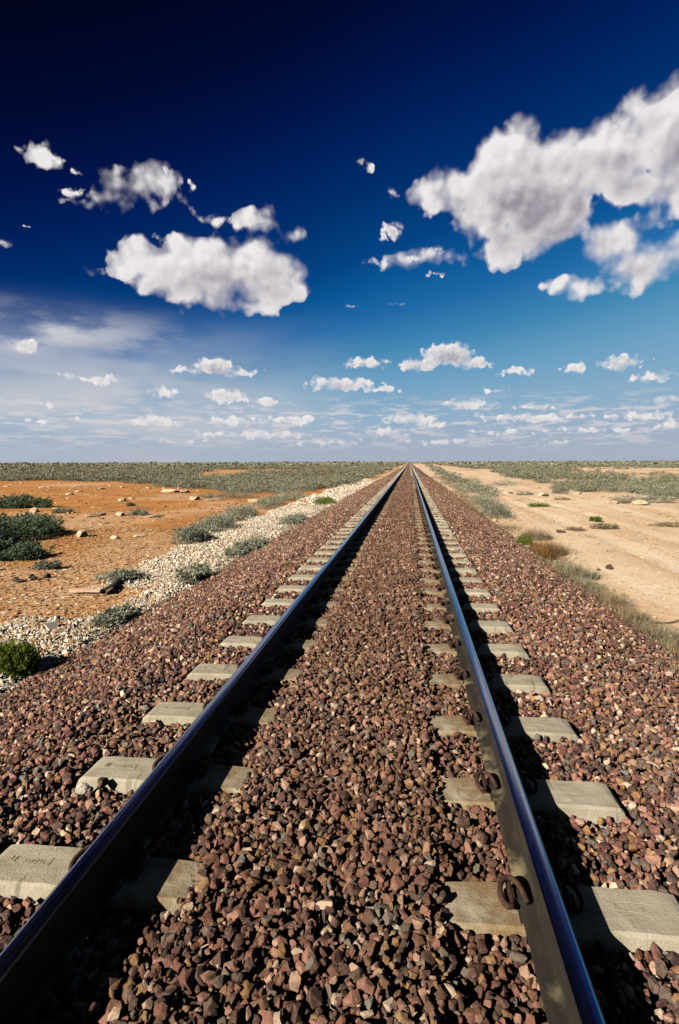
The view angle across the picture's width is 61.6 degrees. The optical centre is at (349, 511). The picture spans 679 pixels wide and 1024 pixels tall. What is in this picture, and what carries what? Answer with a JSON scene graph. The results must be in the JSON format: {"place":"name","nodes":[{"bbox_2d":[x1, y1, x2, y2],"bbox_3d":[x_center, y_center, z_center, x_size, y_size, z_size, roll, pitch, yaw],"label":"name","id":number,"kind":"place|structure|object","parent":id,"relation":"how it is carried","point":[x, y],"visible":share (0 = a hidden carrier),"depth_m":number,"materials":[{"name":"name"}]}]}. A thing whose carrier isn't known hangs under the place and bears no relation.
{"place":"outdoors","nodes":[
{"label":"outdoors","id":0,"kind":"place"},
{"bbox_2d":[0,461,678,693],"bbox_3d":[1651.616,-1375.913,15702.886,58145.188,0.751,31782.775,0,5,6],"label":"ground","id":1,"kind":"structure","parent":0,"point":[564,507],"depth_m":18.51,"materials":[{"name":"soil"}]},
{"bbox_2d":[0,638,46,680],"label":"green bush","id":2,"kind":"object","parent":1,"relation":"on","point":[20,660],"visible":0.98,"depth_m":5.27,"materials":[{"name":"green plant"}]},
{"bbox_2d":[0,492,54,508],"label":"saltbush","id":3,"kind":"object","parent":1,"relation":"on","point":[17,502],"visible":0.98,"depth_m":26.13,"materials":[{"name":"green plant"}]},
{"bbox_2d":[0,537,56,561],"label":"saltbush","id":4,"kind":"object","parent":1,"relation":"on","point":[20,550],"visible":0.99,"depth_m":12.07,"materials":[{"name":"green plant"}]},
{"bbox_2d":[0,510,65,542],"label":"saltbush","id":5,"kind":"object","parent":1,"relation":"on","point":[27,525],"visible":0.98,"depth_m":15.06,"materials":[{"name":"green plant"}]},
{"bbox_2d":[31,558,61,569],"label":"saltbush","id":6,"kind":"object","parent":1,"relation":"on","point":[52,564],"visible":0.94,"depth_m":11.04,"materials":[{"name":"green plant"}]},
{"bbox_2d":[52,507,74,513],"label":"saltbush","id":7,"kind":"object","parent":1,"relation":"on","point":[58,510],"visible":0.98,"depth_m":22.97,"materials":[{"name":"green plant"}]},
{"bbox_2d":[76,529,87,536],"bbox_3d":[-7.238,0.634,15.442,0.271,0.306,0.361,3,6,32],"label":"limestone rock","id":8,"kind":"object","parent":1,"relation":"on","point":[82,533],"visible":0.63,"depth_m":15.31,"materials":[{"name":"beige stone"}]},
{"bbox_2d":[69,588,102,592],"bbox_3d":[-4.165,1.235,8.984,0.512,0.052,0.109,0,5,2],"label":"bleached board","id":9,"kind":"object","parent":1,"relation":"on","point":[74,590],"visible":0.91,"depth_m":8.94,"materials":[{"name":"brown wood"}]},
{"bbox_2d":[85,512,105,517],"bbox_3d":[-9.722,0.134,21.743,0.427,0.219,0.999,2,5,23],"label":"limestone rock","id":10,"kind":"object","parent":1,"relation":"on","point":[96,514],"visible":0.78,"depth_m":21.55,"materials":[{"name":"beige stone"}]},
{"bbox_2d":[99,576,119,593],"bbox_3d":[-3.858,1.174,9.221,0.162,0.114,0.834,-1,5,-8],"label":"bent iron sheet","id":11,"kind":"object","parent":1,"relation":"on","point":[115,581],"visible":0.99,"depth_m":9.06,"materials":[{"name":"grey metal"}]},
{"bbox_2d":[92,602,142,628],"bbox_3d":[-2.968,1.290,7.168,0.485,0.249,0.900,0,5,6],"label":"saltbush","id":12,"kind":"object","parent":1,"relation":"on","point":[114,613],"visible":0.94,"depth_m":7.05,"materials":[{"name":"green plant"}]},
{"bbox_2d":[94,567,146,581],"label":"saltbush","id":13,"kind":"object","parent":1,"relation":"on","point":[121,574],"visible":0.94,"depth_m":9.66,"materials":[{"name":"green plant"}]},
{"bbox_2d":[126,508,148,515],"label":"saltbush","id":14,"kind":"object","parent":1,"relation":"on","point":[139,512],"visible":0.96,"depth_m":22.29,"materials":[{"name":"green plant"}]},
{"bbox_2d":[146,514,162,517],"bbox_3d":[-7.516,0.149,21.943,0.451,0.131,1.252,0,5,7],"label":"limestone rock","id":15,"kind":"object","parent":1,"relation":"on","point":[153,515],"visible":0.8,"depth_m":21.64,"materials":[{"name":"beige stone"}]},
{"bbox_2d":[151,482,176,487],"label":"saltbush","id":16,"kind":"object","parent":1,"relation":"on","point":[161,485],"visible":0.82,"depth_m":47.76,"materials":[{"name":"green plant"}]},
{"bbox_2d":[161,489,179,492],"bbox_3d":[-12.169,-1.401,38.736,1.409,0.353,0.621,0,5,-2],"label":"limestone rock","id":17,"kind":"object","parent":1,"relation":"on","point":[172,490],"visible":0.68,"depth_m":38.54,"materials":[{"name":"beige stone"}]},
{"bbox_2d":[0,480,373,696],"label":"white gravel","id":18,"kind":"structure","parent":1,"relation":"on","point":[245,526],"depth_m":10.36,"materials":[{"name":"white gravel"}]},
{"bbox_2d":[170,521,212,545],"bbox_3d":[-3.995,0.529,14.331,1.023,0.517,1.622,0,5,6],"label":"saltbush","id":19,"kind":"object","parent":1,"relation":"on","point":[185,535],"visible":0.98,"depth_m":14.01,"materials":[{"name":"green plant"}]},
{"bbox_2d":[175,562,216,585],"bbox_3d":[-2.629,1.028,9.628,0.690,0.354,1.066,0,5,6],"label":"saltbush","id":20,"kind":"object","parent":1,"relation":"on","point":[191,574],"visible":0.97,"depth_m":9.43,"materials":[{"name":"green plant"}]},
{"bbox_2d":[199,493,223,498],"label":"saltbush","id":21,"kind":"object","parent":1,"relation":"on","point":[210,496],"visible":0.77,"depth_m":33.04,"materials":[{"name":"green plant"}]},
{"bbox_2d":[188,510,237,532],"bbox_3d":[-4.044,0.285,16.739,1.312,0.658,2.724,0,5,6],"label":"saltbush","id":22,"kind":"object","parent":1,"relation":"on","point":[217,523],"visible":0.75,"depth_m":16.63,"materials":[{"name":"green plant"}]},
{"bbox_2d":[217,484,246,492],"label":"saltbush","id":23,"kind":"object","parent":1,"relation":"on","point":[223,489],"visible":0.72,"depth_m":38.34,"materials":[{"name":"green plant"}]},
{"bbox_2d":[226,484,243,492],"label":"saltbush","id":24,"kind":"object","parent":1,"relation":"on","point":[234,487],"visible":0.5,"depth_m":38.83,"materials":[{"name":"green plant"}]},
{"bbox_2d":[214,490,258,498],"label":"saltbush","id":25,"kind":"object","parent":1,"relation":"on","point":[233,495],"visible":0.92,"depth_m":32.45,"materials":[{"name":"green plant"}]},
{"bbox_2d":[218,502,260,521],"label":"saltbush","id":26,"kind":"object","parent":1,"relation":"on","point":[251,511],"visible":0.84,"depth_m":20.74,"materials":[{"name":"green plant"}]},
{"bbox_2d":[224,536,269,556],"bbox_3d":[-2.382,0.764,12.993,0.830,0.288,2.573,0,5,6],"label":"saltbush","id":27,"kind":"object","parent":1,"relation":"on","point":[247,545],"visible":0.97,"depth_m":12.79,"materials":[{"name":"green plant"}]},
{"bbox_2d":[241,486,259,493],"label":"saltbush","id":28,"kind":"object","parent":1,"relation":"on","point":[250,490],"visible":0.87,"depth_m":36.79,"materials":[{"name":"green plant"}]},
{"bbox_2d":[251,492,286,507],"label":"saltbush","id":29,"kind":"object","parent":1,"relation":"on","point":[269,499],"visible":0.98,"depth_m":26.47,"materials":[{"name":"green plant"}]},
{"bbox_2d":[258,483,280,492],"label":"saltbush","id":30,"kind":"object","parent":1,"relation":"on","point":[267,487],"visible":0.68,"depth_m":38.28,"materials":[{"name":"green plant"}]},
{"bbox_2d":[269,486,288,493],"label":"saltbush","id":31,"kind":"object","parent":1,"relation":"on","point":[283,490],"visible":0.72,"depth_m":36.68,"materials":[{"name":"green plant"}]},
{"bbox_2d":[274,487,307,500],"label":"saltbush","id":32,"kind":"object","parent":1,"relation":"on","point":[293,496],"visible":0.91,"depth_m":31.14,"materials":[{"name":"green plant"}]},
{"bbox_2d":[275,512,307,524],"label":"saltbush","id":33,"kind":"object","parent":1,"relation":"on","point":[293,518],"visible":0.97,"depth_m":18.47,"materials":[{"name":"green plant"}]},
{"bbox_2d":[290,484,313,491],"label":"saltbush","id":34,"kind":"object","parent":1,"relation":"on","point":[303,486],"visible":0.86,"depth_m":39.88,"materials":[{"name":"green plant"}]},
{"bbox_2d":[313,496,337,504],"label":"green bush","id":35,"kind":"object","parent":1,"relation":"on","point":[327,499],"visible":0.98,"depth_m":27.38,"materials":[{"name":"green plant"}]},
{"bbox_2d":[0,460,678,490],"bbox_3d":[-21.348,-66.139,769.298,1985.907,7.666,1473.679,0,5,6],"label":"saltbush plain","id":36,"kind":"structure","parent":1,"relation":"on","point":[144,472],"depth_m":87.10,"materials":[{"name":"green plant"}]},
{"bbox_2d":[0,462,678,1023],"bbox_3d":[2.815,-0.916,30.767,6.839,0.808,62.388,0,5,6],"label":"ballast","id":37,"kind":"structure","parent":1,"relation":"on","point":[100,683],"depth_m":2.69,"materials":[{"name":"gravel"}]},
{"bbox_2d":[75,783,89,794],"bbox_3d":[-1.217,1.259,2.593,0.058,0.051,0.048,-2,5,-15],"label":"stone","id":38,"kind":"object","parent":37,"relation":"on","point":[81,788],"visible":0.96,"depth_m":2.57,"materials":[{"name":"stone"}]},
{"bbox_2d":[0,844,678,969],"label":"sleeper","id":39,"kind":"object","parent":37,"relation":"on","point":[617,921],"visible":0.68,"depth_m":1.94,"materials":[{"name":"concrete"}]},
{"bbox_2d":[76,753,625,832],"bbox_3d":[-0.046,1.324,2.651,2.527,0.280,0.260,0,5,6],"label":"sleeper","id":40,"kind":"object","parent":37,"relation":"on","point":[590,802],"visible":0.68,"depth_m":2.60,"materials":[{"name":"concrete"}]},
{"bbox_2d":[97,777,108,787],"bbox_3d":[-1.136,1.245,2.624,0.049,0.045,0.039,-3,6,-33],"label":"stone","id":41,"kind":"object","parent":40,"relation":"on","point":[102,782],"visible":1,"depth_m":2.61,"materials":[{"name":"brown stone"}]},
{"bbox_2d":[141,698,578,751],"bbox_3d":[0.023,1.267,3.305,2.527,0.280,0.260,0,5,6],"label":"sleeper","id":42,"kind":"object","parent":37,"relation":"on","point":[514,727],"visible":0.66,"depth_m":3.25,"materials":[{"name":"concrete"}]},
{"bbox_2d":[184,660,550,701],"bbox_3d":[0.092,1.209,3.967,2.527,0.280,0.260,0,5,6],"label":"sleeper","id":43,"kind":"object","parent":37,"relation":"on","point":[507,683],"visible":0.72,"depth_m":3.92,"materials":[{"name":"concrete"}]},
{"bbox_2d":[218,632,529,665],"bbox_3d":[0.162,1.151,4.629,2.527,0.280,0.260,0,5,6],"label":"sleeper","id":44,"kind":"object","parent":37,"relation":"on","point":[481,649],"visible":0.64,"depth_m":4.58,"materials":[{"name":"concrete"}]},
{"bbox_2d":[242,611,512,638],"bbox_3d":[0.232,1.092,5.296,2.527,0.280,0.260,0,5,6],"label":"sleeper","id":45,"kind":"object","parent":37,"relation":"on","point":[473,626],"visible":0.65,"depth_m":5.24,"materials":[{"name":"concrete"}]},
{"bbox_2d":[261,595,501,615],"bbox_3d":[0.301,1.034,5.954,2.527,0.280,0.260,0,5,6],"label":"sleeper","id":46,"kind":"object","parent":37,"relation":"on","point":[476,607],"visible":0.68,"depth_m":5.90,"materials":[{"name":"concrete"}]},
{"bbox_2d":[276,582,491,597],"bbox_3d":[0.372,0.976,6.623,2.527,0.280,0.260,0,5,6],"label":"sleeper","id":47,"kind":"object","parent":37,"relation":"on","point":[437,591],"visible":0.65,"depth_m":6.57,"materials":[{"name":"concrete"}]},
{"bbox_2d":[288,571,483,584],"bbox_3d":[0.441,0.918,7.284,2.527,0.280,0.260,0,5,6],"label":"sleeper","id":48,"kind":"object","parent":37,"relation":"on","point":[301,577],"visible":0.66,"depth_m":7.24,"materials":[{"name":"concrete"}]},
{"bbox_2d":[298,562,477,576],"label":"sleeper","id":49,"kind":"object","parent":37,"relation":"on","point":[431,570],"visible":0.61,"depth_m":7.89,"materials":[{"name":"concrete"}]},
{"bbox_2d":[306,555,471,565],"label":"sleeper","id":50,"kind":"object","parent":37,"relation":"on","point":[345,560],"visible":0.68,"depth_m":8.57,"materials":[{"name":"concrete"}]},
{"bbox_2d":[314,548,466,557],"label":"sleeper","id":51,"kind":"object","parent":37,"relation":"on","point":[451,555],"visible":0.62,"depth_m":9.21,"materials":[{"name":"concrete"}]},
{"bbox_2d":[320,542,462,550],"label":"sleeper","id":52,"kind":"object","parent":37,"relation":"on","point":[420,548],"visible":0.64,"depth_m":9.89,"materials":[{"name":"concrete"}]},
{"bbox_2d":[327,538,459,544],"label":"sleeper","id":53,"kind":"object","parent":37,"relation":"on","point":[427,542],"visible":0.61,"depth_m":10.54,"materials":[{"name":"concrete"}]},
{"bbox_2d":[331,533,456,539],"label":"sleeper","id":54,"kind":"object","parent":37,"relation":"on","point":[364,537],"visible":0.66,"depth_m":11.21,"materials":[{"name":"concrete"}]},
{"bbox_2d":[336,529,453,534],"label":"sleeper","id":55,"kind":"object","parent":37,"relation":"on","point":[364,533],"visible":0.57,"depth_m":11.88,"materials":[{"name":"concrete"}]},
{"bbox_2d":[339,526,451,531],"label":"sleeper","id":56,"kind":"object","parent":37,"relation":"on","point":[439,530],"visible":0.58,"depth_m":12.52,"materials":[{"name":"concrete"}]},
{"bbox_2d":[344,523,448,527],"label":"sleeper","id":57,"kind":"object","parent":37,"relation":"on","point":[433,524],"visible":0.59,"depth_m":13.19,"materials":[{"name":"concrete"}]},
{"bbox_2d":[346,520,447,525],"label":"sleeper","id":58,"kind":"object","parent":37,"relation":"on","point":[436,523],"visible":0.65,"depth_m":13.85,"materials":[{"name":"concrete"}]},
{"bbox_2d":[351,515,443,519],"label":"sleeper","id":59,"kind":"object","parent":37,"relation":"on","point":[437,518],"visible":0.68,"depth_m":15.14,"materials":[{"name":"concrete"}]},
{"bbox_2d":[350,517,445,521],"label":"sleeper","id":60,"kind":"object","parent":37,"relation":"on","point":[416,520],"visible":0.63,"depth_m":14.52,"materials":[{"name":"concrete"}]},
{"bbox_2d":[354,513,441,516],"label":"sleeper","id":61,"kind":"object","parent":37,"relation":"on","point":[415,515],"visible":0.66,"depth_m":15.84,"materials":[{"name":"concrete"}]},
{"bbox_2d":[357,511,440,514],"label":"sleeper","id":62,"kind":"object","parent":37,"relation":"on","point":[415,513],"visible":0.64,"depth_m":16.48,"materials":[{"name":"concrete"}]},
{"bbox_2d":[358,509,439,512],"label":"sleeper","id":63,"kind":"object","parent":37,"relation":"on","point":[421,510],"visible":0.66,"depth_m":17.16,"materials":[{"name":"concrete"}]},
{"bbox_2d":[360,507,438,510],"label":"sleeper","id":64,"kind":"object","parent":37,"relation":"on","point":[415,509],"visible":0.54,"depth_m":17.84,"materials":[{"name":"concrete"}]},
{"bbox_2d":[363,504,436,506],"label":"sleeper","id":65,"kind":"object","parent":37,"relation":"on","point":[384,506],"visible":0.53,"depth_m":19.15,"materials":[{"name":"concrete"}]},
{"bbox_2d":[517,534,533,545],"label":"green plant","id":66,"kind":"object","parent":37,"relation":"on","point":[522,539],"visible":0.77,"depth_m":13.81,"materials":[{"name":"green plant"}]},
{"bbox_2d":[0,481,678,655],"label":"pebbles","id":67,"kind":"object","parent":1,"relation":"on","point":[62,606],"visible":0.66,"depth_m":11.82,"materials":[{"name":"stone"}]},
{"bbox_2d":[454,481,481,492],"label":"saltbush","id":68,"kind":"object","parent":1,"relation":"on","point":[470,487],"visible":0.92,"depth_m":36.95,"materials":[{"name":"green plant"}]},
{"bbox_2d":[467,492,500,506],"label":"saltbush","id":69,"kind":"object","parent":1,"relation":"on","point":[483,498],"visible":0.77,"depth_m":26.08,"materials":[{"name":"green plant"}]},
{"bbox_2d":[472,485,500,496],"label":"saltbush","id":70,"kind":"object","parent":1,"relation":"on","point":[488,489],"visible":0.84,"depth_m":34.08,"materials":[{"name":"green plant"}]},
{"bbox_2d":[478,498,512,517],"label":"saltbush","id":71,"kind":"object","parent":1,"relation":"on","point":[490,508],"visible":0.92,"depth_m":21.06,"materials":[{"name":"green plant"}]},
{"bbox_2d":[490,478,521,485],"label":"saltbush","id":72,"kind":"object","parent":1,"relation":"on","point":[500,483],"visible":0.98,"depth_m":48.56,"materials":[{"name":"green plant"}]},
{"bbox_2d":[512,490,534,494],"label":"saltbush","id":73,"kind":"object","parent":1,"relation":"on","point":[523,493],"visible":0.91,"depth_m":34.51,"materials":[{"name":"green plant"}]},
{"bbox_2d":[521,527,552,541],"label":"grass tussock","id":74,"kind":"object","parent":1,"relation":"on","point":[538,535],"depth_m":14.86,"materials":[{"name":"plant"}]},
{"bbox_2d":[526,502,550,506],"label":"saltbush","id":75,"kind":"object","parent":1,"relation":"on","point":[539,505],"visible":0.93,"depth_m":25.89,"materials":[{"name":"green plant"}]},
{"bbox_2d":[525,538,562,560],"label":"grass tussock","id":76,"kind":"object","parent":1,"relation":"on","point":[540,549],"depth_m":12.00,"materials":[{"name":"brown plant"}]},
{"bbox_2d":[543,538,577,556],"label":"grass tussock","id":77,"kind":"object","parent":1,"relation":"on","point":[564,551],"depth_m":12.39,"materials":[{"name":"plant"}]},
{"bbox_2d":[551,483,569,493],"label":"saltbush","id":78,"kind":"object","parent":1,"relation":"on","point":[558,490],"visible":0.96,"depth_m":35.63,"materials":[{"name":"green plant"}]},
{"bbox_2d":[552,496,569,499],"bbox_3d":[11.338,-0.722,30.550,0.985,0.278,0.676,0,5,6],"label":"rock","id":79,"kind":"object","parent":1,"relation":"on","point":[565,498],"visible":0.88,"depth_m":30.53,"materials":[{"name":"stone"}]},
{"bbox_2d":[549,560,590,578],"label":"grass tussock","id":80,"kind":"object","parent":1,"relation":"on","point":[569,566],"depth_m":10.37,"materials":[{"name":"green plant"}]},
{"bbox_2d":[563,526,587,531],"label":"saltbush","id":81,"kind":"object","parent":1,"relation":"on","point":[570,528],"visible":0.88,"depth_m":17.02,"materials":[{"name":"plant"}]},
{"bbox_2d":[574,482,597,491],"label":"saltbush","id":82,"kind":"object","parent":1,"relation":"on","point":[586,488],"visible":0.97,"depth_m":38.68,"materials":[{"name":"green plant"}]},
{"bbox_2d":[581,568,600,579],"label":"grass tussock","id":83,"kind":"object","parent":1,"relation":"on","point":[592,575],"depth_m":9.83,"materials":[{"name":"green plant"}]},
{"bbox_2d":[567,576,615,597],"bbox_3d":[3.761,1.161,9.074,0.850,0.187,1.709,0,5,6],"label":"grass tussock","id":84,"kind":"object","parent":1,"relation":"on","point":[584,584],"depth_m":9.12,"materials":[{"name":"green plant"}]},
{"bbox_2d":[589,516,601,521],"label":"green plant","id":85,"kind":"object","parent":1,"relation":"on","point":[596,519],"visible":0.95,"depth_m":19.48,"materials":[{"name":"green plant"}]},
{"bbox_2d":[589,522,618,529],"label":"saltbush","id":86,"kind":"object","parent":1,"relation":"on","point":[601,525],"visible":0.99,"depth_m":17.22,"materials":[{"name":"plant"}]},
{"bbox_2d":[599,483,617,490],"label":"saltbush","id":87,"kind":"object","parent":1,"relation":"on","point":[601,489],"visible":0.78,"depth_m":39.33,"materials":[{"name":"green plant"}]},
{"bbox_2d":[605,500,618,503],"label":"limestone rock","id":88,"kind":"object","parent":1,"relation":"on","point":[612,502],"visible":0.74,"depth_m":27.27,"materials":[{"name":"beige stone"}]},
{"bbox_2d":[582,587,645,612],"bbox_3d":[3.631,1.244,8.090,0.906,0.197,1.530,0,5,6],"label":"grass tussock","id":89,"kind":"object","parent":1,"relation":"on","point":[616,600],"depth_m":8.16,"materials":[{"name":"plant"}]},
{"bbox_2d":[606,486,623,491],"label":"saltbush","id":90,"kind":"object","parent":1,"relation":"on","point":[611,489],"visible":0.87,"depth_m":38.54,"materials":[{"name":"green plant"}]},
{"bbox_2d":[608,492,650,503],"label":"saltbush","id":91,"kind":"object","parent":1,"relation":"on","point":[624,499],"visible":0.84,"depth_m":27.69,"materials":[{"name":"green plant"}]},
{"bbox_2d":[602,602,661,632],"bbox_3d":[3.488,1.307,7.225,0.998,0.223,1.391,0,5,6],"label":"grass tussock","id":92,"kind":"object","parent":1,"relation":"on","point":[631,614],"depth_m":7.26,"materials":[{"name":"plant"}]},
{"bbox_2d":[622,481,651,492],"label":"saltbush","id":93,"kind":"object","parent":1,"relation":"on","point":[629,486],"visible":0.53,"depth_m":36.52,"materials":[{"name":"green plant"}]},
{"bbox_2d":[628,485,647,493],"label":"saltbush","id":94,"kind":"object","parent":1,"relation":"on","point":[633,490],"visible":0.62,"depth_m":36.04,"materials":[{"name":"green plant"}]},
{"bbox_2d":[632,499,650,504],"bbox_3d":[13.738,-0.392,26.744,1.072,0.393,0.752,-4,6,-34],"label":"limestone rock","id":95,"kind":"object","parent":1,"relation":"on","point":[639,502],"visible":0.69,"depth_m":26.54,"materials":[{"name":"beige stone"}]},
{"bbox_2d":[630,482,664,491],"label":"saltbush","id":96,"kind":"object","parent":1,"relation":"on","point":[648,486],"visible":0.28,"depth_m":36.18,"materials":[{"name":"green plant"}]},
{"bbox_2d":[623,619,678,650],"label":"grass tussock","id":97,"kind":"object","parent":1,"relation":"on","point":[660,629],"depth_m":6.51,"materials":[{"name":"beige plant"}]},
{"bbox_2d":[635,485,667,494],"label":"saltbush","id":98,"kind":"object","parent":1,"relation":"on","point":[650,489],"visible":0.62,"depth_m":33.90,"materials":[{"name":"green plant"}]},
{"bbox_2d":[644,494,678,502],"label":"saltbush","id":99,"kind":"object","parent":1,"relation":"on","point":[649,498],"visible":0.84,"depth_m":27.94,"materials":[{"name":"green plant"}]},
{"bbox_2d":[647,486,678,498],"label":"saltbush","id":100,"kind":"object","parent":1,"relation":"on","point":[675,493],"visible":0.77,"depth_m":31.09,"materials":[{"name":"green plant"}]},
{"bbox_2d":[649,521,678,527],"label":"saltbush","id":101,"kind":"object","parent":1,"relation":"on","point":[665,524],"visible":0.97,"depth_m":18.02,"materials":[{"name":"plant"}]},
{"bbox_2d":[650,636,678,659],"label":"grass tussock","id":102,"kind":"object","parent":1,"relation":"on","point":[672,648],"depth_m":5.99,"materials":[{"name":"plant"}]},
{"bbox_2d":[0,0,678,462],"label":"sky","id":103,"kind":"structure","parent":0,"point":[242,231],"materials":[{"name":"blue"}]},
{"bbox_2d":[59,475,678,678],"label":"dry grass","id":104,"kind":"structure","parent":0,"point":[513,537],"depth_m":10.11,"materials":[{"name":"plant"}]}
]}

